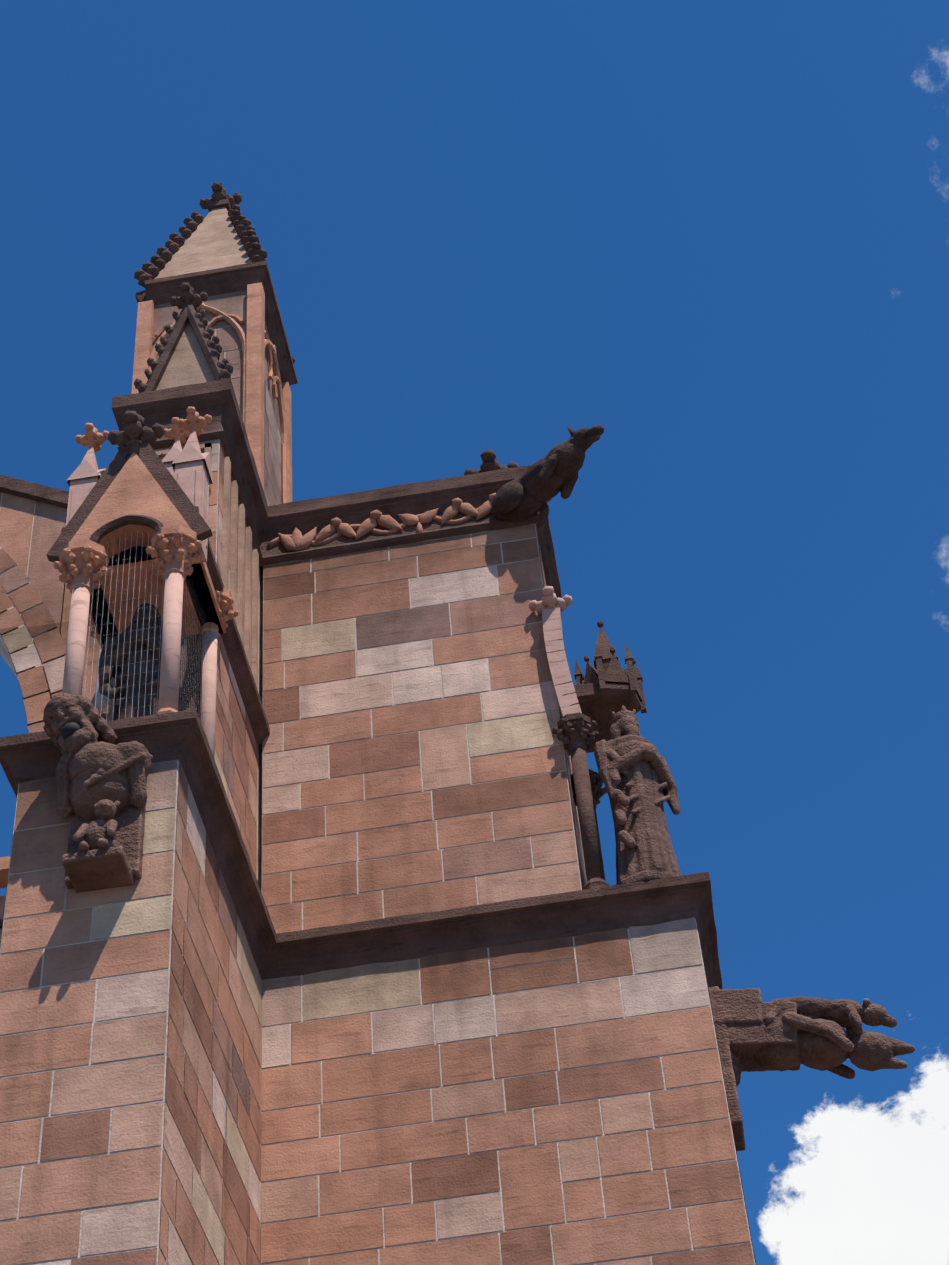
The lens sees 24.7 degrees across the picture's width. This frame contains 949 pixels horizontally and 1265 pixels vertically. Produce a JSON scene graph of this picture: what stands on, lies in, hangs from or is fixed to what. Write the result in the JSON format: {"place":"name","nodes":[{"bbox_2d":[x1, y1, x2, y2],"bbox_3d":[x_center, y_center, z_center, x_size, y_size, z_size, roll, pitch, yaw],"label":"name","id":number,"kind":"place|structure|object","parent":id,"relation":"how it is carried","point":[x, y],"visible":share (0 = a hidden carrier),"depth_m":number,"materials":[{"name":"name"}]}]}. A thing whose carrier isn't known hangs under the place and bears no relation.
{"place":"outdoors","nodes":[
{"label":"outdoors","id":0,"kind":"place"},
{"bbox_2d":[0,493,64,732],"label":"joint","id":1,"kind":"object","parent":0,"point":[5,654],"visible":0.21,"depth_m":18.55,"materials":[{"name":"brown stone"}]},
{"bbox_2d":[0,492,101,732],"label":"flying buttress facing","id":2,"kind":"object","parent":1,"relation":"attached to","point":[45,586],"visible":0.44,"depth_m":18.30,"materials":[{"name":"stone"}]},
{"bbox_2d":[135,261,297,385],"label":"tower cornice","id":3,"kind":"structure","parent":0,"point":[212,282],"depth_m":20.75,"materials":[{"name":"brown stone"}]},
{"bbox_2d":[154,207,251,278],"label":"spire roof","id":4,"kind":"structure","parent":3,"relation":"on","point":[213,241],"depth_m":21.58,"materials":[{"name":"stone"}]},
{"bbox_2d":[134,182,294,363],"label":"crockets","id":5,"kind":"object","parent":4,"relation":"attached to","point":[242,225],"visible":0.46,"depth_m":21.79,"materials":[{"name":"brown stone"}]},
{"bbox_2d":[0,0,948,1264],"label":"sky","id":6,"kind":"structure","parent":0,"point":[712,236],"materials":[{"name":"blue"}]},
{"label":"ground","id":7,"kind":"structure","parent":0,"visible":0},
{"bbox_2d":[0,856,9,944],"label":"wall","id":8,"kind":"structure","parent":7,"relation":"on","point":[4,866],"depth_m":16.48,"materials":[{"name":"red stone"}]},
{"bbox_2d":[0,323,754,1264],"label":"joint","id":9,"kind":"object","parent":7,"relation":"on","point":[260,747],"visible":0.08,"depth_m":13.95,"materials":[{"name":"grey concrete"}]},
{"bbox_2d":[0,474,68,508],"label":"coping","id":10,"kind":"object","parent":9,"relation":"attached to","point":[33,491],"depth_m":19.29,"materials":[{"name":"brown stone"}]},
{"bbox_2d":[53,539,112,595],"bbox_3d":[-2.586,0.095,14.082,0.382,1.720,0.380,-9,-45,3],"label":"column capital","id":11,"kind":"object","parent":9,"relation":"on","point":[80,562],"visible":0.69,"depth_m":14.52,"materials":[{"name":"brown stone"}]},
{"bbox_2d":[43,693,152,892],"bbox_3d":[-2.258,0.930,12.939,0.642,1.309,0.589,-9,-45,3],"label":"gargoyle bust","id":12,"kind":"object","parent":9,"relation":"attached to","point":[101,794],"visible":0.98,"depth_m":12.85,"materials":[{"name":"stone"}]},
{"bbox_2d":[50,704,79,738],"bbox_3d":[-2.466,0.552,13.061,0.187,0.210,0.133,-9,-45,3],"label":"gargoyle bust mouth","id":13,"kind":"object","parent":12,"relation":"attached to","point":[69,729],"visible":0.79,"depth_m":13.00},
{"bbox_2d":[88,618,110,643],"bbox_3d":[-2.500,0.588,14.794,0.384,2.020,0.386,-9,-45,3],"label":"column capital","id":14,"kind":"object","parent":9,"relation":"on","point":[91,632],"depth_m":15.43,"materials":[{"name":"brown stone"}]},
{"bbox_2d":[98,603,186,720],"bbox_3d":[-2.221,0.395,14.354,0.535,1.620,0.492,23,-51,-26],"label":"niche statue","id":15,"kind":"object","parent":9,"relation":"on","point":[150,664],"depth_m":14.35,"materials":[{"name":"stone"}]},
{"bbox_2d":[71,453,225,648],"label":"tabernacle gable","id":16,"kind":"structure","parent":9,"relation":"on","point":[134,487],"depth_m":14.98,"materials":[{"name":"brown stone"}]},
{"bbox_2d":[66,446,105,582],"bbox_3d":[-2.729,-0.901,15.255,0.240,1.360,0.240,-9,-45,3],"label":"pinnacle","id":17,"kind":"object","parent":16,"relation":"attached to","point":[84,477],"visible":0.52,"depth_m":15.28,"materials":[{"name":"pink stone"}]},
{"bbox_2d":[75,423,108,451],"bbox_3d":[-2.776,-1.416,15.770,0.208,0.221,0.208,26,-53,-27],"label":"finial","id":18,"kind":"object","parent":17,"relation":"on","point":[93,437],"visible":0.9,"depth_m":15.72,"materials":[{"name":"orange stone"}]},
{"bbox_2d":[46,442,212,561],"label":"gable molding","id":19,"kind":"structure","parent":16,"relation":"attached to","point":[150,459],"depth_m":14.89,"materials":[{"name":"brown stone"}]},
{"bbox_2d":[108,411,164,454],"bbox_3d":[-2.411,-1.406,15.457,0.408,0.437,0.408,-9,-45,3],"label":"finial","id":20,"kind":"object","parent":16,"relation":"on","point":[134,435],"visible":0.85,"depth_m":15.37,"materials":[{"name":"brown stone"}]},
{"bbox_2d":[83,531,207,720],"bbox_3d":[-2.225,0.174,14.534,0.695,1.940,0.860,-9,-45,3],"label":"wire mesh","id":21,"kind":"object","parent":16,"relation":"attached to","point":[136,637],"visible":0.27,"depth_m":14.27,"materials":[{"name":"grey metal"}]},
{"bbox_2d":[172,430,212,563],"bbox_3d":[-1.983,-1.014,15.210,0.240,1.360,0.240,-9,-45,3],"label":"pinnacle","id":22,"kind":"object","parent":16,"relation":"attached to","point":[191,464],"visible":0.6,"depth_m":15.18,"materials":[{"name":"pink stone"}]},
{"bbox_2d":[177,407,211,435],"bbox_3d":[-2.031,-1.530,15.726,0.208,0.221,0.208,26,-53,-27],"label":"finial","id":23,"kind":"object","parent":22,"relation":"on","point":[195,421],"visible":0.96,"depth_m":15.67,"materials":[{"name":"orange stone"}]},
{"bbox_2d":[61,506,269,745],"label":"cornice","id":24,"kind":"structure","parent":9,"relation":"attached to","point":[240,667],"depth_m":15.89,"materials":[{"name":"brown stone"}]},
{"bbox_2d":[162,439,181,476],"bbox_3d":[-2.248,-1.132,16.344,0.210,1.101,0.210,-9,-45,3],"label":"small pinnacle","id":25,"kind":"object","parent":9,"relation":"on","point":[172,454],"visible":0.06,"depth_m":16.41,"materials":[{"name":"pink stone"}]},
{"bbox_2d":[163,417,190,443],"bbox_3d":[-2.288,-1.556,16.768,0.258,0.221,0.258,-9,-45,3],"label":"finial","id":26,"kind":"object","parent":25,"relation":"on","point":[175,432],"visible":0.77,"depth_m":16.71,"materials":[{"name":"brown stone"}]},
{"bbox_2d":[146,524,204,714],"bbox_3d":[-1.958,-0.002,14.043,0.383,1.720,0.384,-9,-45,3],"label":"column capital","id":27,"kind":"object","parent":9,"relation":"on","point":[175,548],"visible":0.81,"depth_m":14.48,"materials":[{"name":"brown stone"}]},
{"bbox_2d":[178,634,201,715],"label":"niche back wall","id":28,"kind":"structure","parent":9,"relation":"attached to","point":[184,700],"depth_m":15.00,"materials":[{"name":"grey stone"}]},
{"bbox_2d":[131,282,291,503],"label":"tower ribs","id":29,"kind":"object","parent":9,"relation":"on","point":[256,342],"visible":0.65,"depth_m":20.21,"materials":[{"name":"brown stone"}]},
{"bbox_2d":[200,588,238,636],"bbox_3d":[-1.813,0.486,14.757,0.381,2.020,0.375,-9,-45,3],"label":"column capital","id":30,"kind":"object","parent":9,"relation":"on","point":[225,599],"visible":0.29,"depth_m":15.31,"materials":[{"name":"brown stone"}]},
{"bbox_2d":[112,378,561,597],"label":"cornice","id":31,"kind":"structure","parent":9,"relation":"attached to","point":[216,400],"depth_m":17.81,"materials":[{"name":"brown stone"}]},
{"bbox_2d":[156,321,215,389],"bbox_3d":[-2.236,-1.781,18.225,0.650,1.130,1.460,-9,-45,3],"label":"gable panel","id":32,"kind":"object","parent":31,"relation":"on","point":[188,364],"depth_m":17.58,"materials":[{"name":"beige stone"}]},
{"bbox_2d":[134,282,232,392],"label":"gable crockets","id":33,"kind":"object","parent":32,"relation":"attached to","point":[188,301],"visible":0.96,"depth_m":17.71,"materials":[{"name":"brown stone"}]},
{"bbox_2d":[267,493,551,550],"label":"frieze leaves","id":34,"kind":"object","parent":31,"relation":"on","point":[295,541],"visible":0.71,"depth_m":17.86,"materials":[{"name":"stone"}]},
{"bbox_2d":[464,450,518,474],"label":"finials","id":35,"kind":"object","parent":31,"relation":"on","point":[489,460],"visible":0.31,"depth_m":18.23,"materials":[{"name":"brown stone"}]},
{"bbox_2d":[0,709,722,989],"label":"string course","id":36,"kind":"object","parent":9,"relation":"on","point":[181,736],"visible":0.69,"depth_m":14.77,"materials":[{"name":"brown stone"}]},
{"bbox_2d":[62,586,89,695],"bbox_3d":[-2.579,0.171,14.002,0.124,1.260,0.121,-9,-45,3],"label":"column shaft","id":37,"kind":"object","parent":36,"relation":"on","point":[76,645],"visible":0.64,"depth_m":14.05,"materials":[{"name":"stone"}]},
{"bbox_2d":[101,678,114,720],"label":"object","id":38,"kind":"object","parent":36,"relation":"on","point":[110,703],"depth_m":14.84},
{"bbox_2d":[158,572,183,710],"bbox_3d":[-1.952,0.076,13.965,0.124,1.260,0.121,-9,-45,3],"label":"column shaft","id":39,"kind":"object","parent":36,"relation":"on","point":[171,649],"visible":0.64,"depth_m":13.91,"materials":[{"name":"stone"}]},
{"bbox_2d":[199,630,217,757],"bbox_3d":[-1.806,0.561,14.676,0.110,1.560,0.107,-9,-45,3],"label":"column","id":40,"kind":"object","parent":36,"relation":"on","point":[208,682],"visible":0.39,"depth_m":14.81,"materials":[{"name":"beige stone"}]},
{"bbox_2d":[594,706,681,884],"bbox_3d":[1.155,1.211,15.566,0.507,1.739,0.555,-25,-48,19],"label":"statue","id":41,"kind":"object","parent":36,"relation":"on","point":[635,774],"visible":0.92,"depth_m":15.43,"materials":[{"name":"stone"}]},
{"bbox_2d":[0,290,755,1264],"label":"buttress wall","id":42,"kind":"structure","parent":9,"relation":"on","point":[530,1186],"depth_m":13.99,"materials":[{"name":"brown stone"}]},
{"bbox_2d":[155,443,258,689],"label":"stage panels","id":43,"kind":"object","parent":42,"relation":"attached to","point":[248,557],"visible":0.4,"depth_m":16.74,"materials":[{"name":"beige stone"}]},
{"bbox_2d":[491,425,603,527],"bbox_3d":[0.607,-1.279,17.661,1.231,0.527,0.443,-36,-53,27],"label":"gargoyle","id":44,"kind":"object","parent":9,"relation":"attached to","point":[532,490],"visible":0.92,"depth_m":17.54,"materials":[{"name":"brown stone"}]},
{"bbox_2d":[552,712,608,889],"bbox_3d":[0.792,1.253,15.481,0.342,1.620,0.342,-9,-45,3],"label":"column capital","id":45,"kind":"object","parent":9,"relation":"on","point":[572,731],"visible":0.81,"depth_m":15.89,"materials":[{"name":"brown stone"}]},
{"bbox_2d":[542,608,581,716],"bbox_3d":[0.662,0.255,16.431,0.210,1.173,0.100,-9,-45,3],"label":"ogee rib","id":46,"kind":"object","parent":45,"relation":"on","point":[566,696],"visible":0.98,"depth_m":16.39,"materials":[{"name":"pink stone"}]},
{"bbox_2d":[529,586,572,614],"bbox_3d":[0.593,-0.226,16.918,0.277,0.282,0.277,26,-53,-27],"label":"finial","id":47,"kind":"object","parent":46,"relation":"on","point":[550,599],"visible":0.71,"depth_m":16.85,"materials":[{"name":"pink stone"}]},
{"bbox_2d":[570,747,603,880],"bbox_3d":[0.798,1.303,15.432,0.116,1.240,0.113,-9,-45,3],"label":"column shaft","id":48,"kind":"object","parent":45,"relation":"attached to","point":[588,831],"visible":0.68,"depth_m":15.38,"materials":[{"name":"brown stone"}]},
{"bbox_2d":[570,769,606,807],"bbox_3d":[0.886,1.697,15.934,0.332,1.620,0.344,-9,-45,3],"label":"column capital","id":49,"kind":"object","parent":9,"relation":"on","point":[597,790],"visible":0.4,"depth_m":16.37,"materials":[{"name":"brown stone"}]},
{"bbox_2d":[593,804,605,881],"bbox_3d":[0.892,1.746,15.884,0.116,1.240,0.113,-9,-45,3],"label":"column shaft","id":50,"kind":"object","parent":49,"relation":"attached to","point":[599,843],"visible":0.11,"depth_m":16.03,"materials":[{"name":"brown stone"}]},
{"bbox_2d":[561,621,646,755],"bbox_3d":[0.966,0.327,16.864,0.656,0.955,0.721,-9,-45,3],"label":"canopy","id":51,"kind":"object","parent":9,"relation":"attached to","point":[607,686],"visible":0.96,"depth_m":16.46,"materials":[{"name":"brown stone"}]},
{"bbox_2d":[708,986,914,1150],"bbox_3d":[2.173,2.786,14.259,1.422,1.056,0.475,-9,-45,3],"label":"gargoyle","id":52,"kind":"object","parent":9,"relation":"attached to","point":[754,1032],"visible":0.75,"depth_m":14.22,"materials":[{"name":"stone"}]}
]}

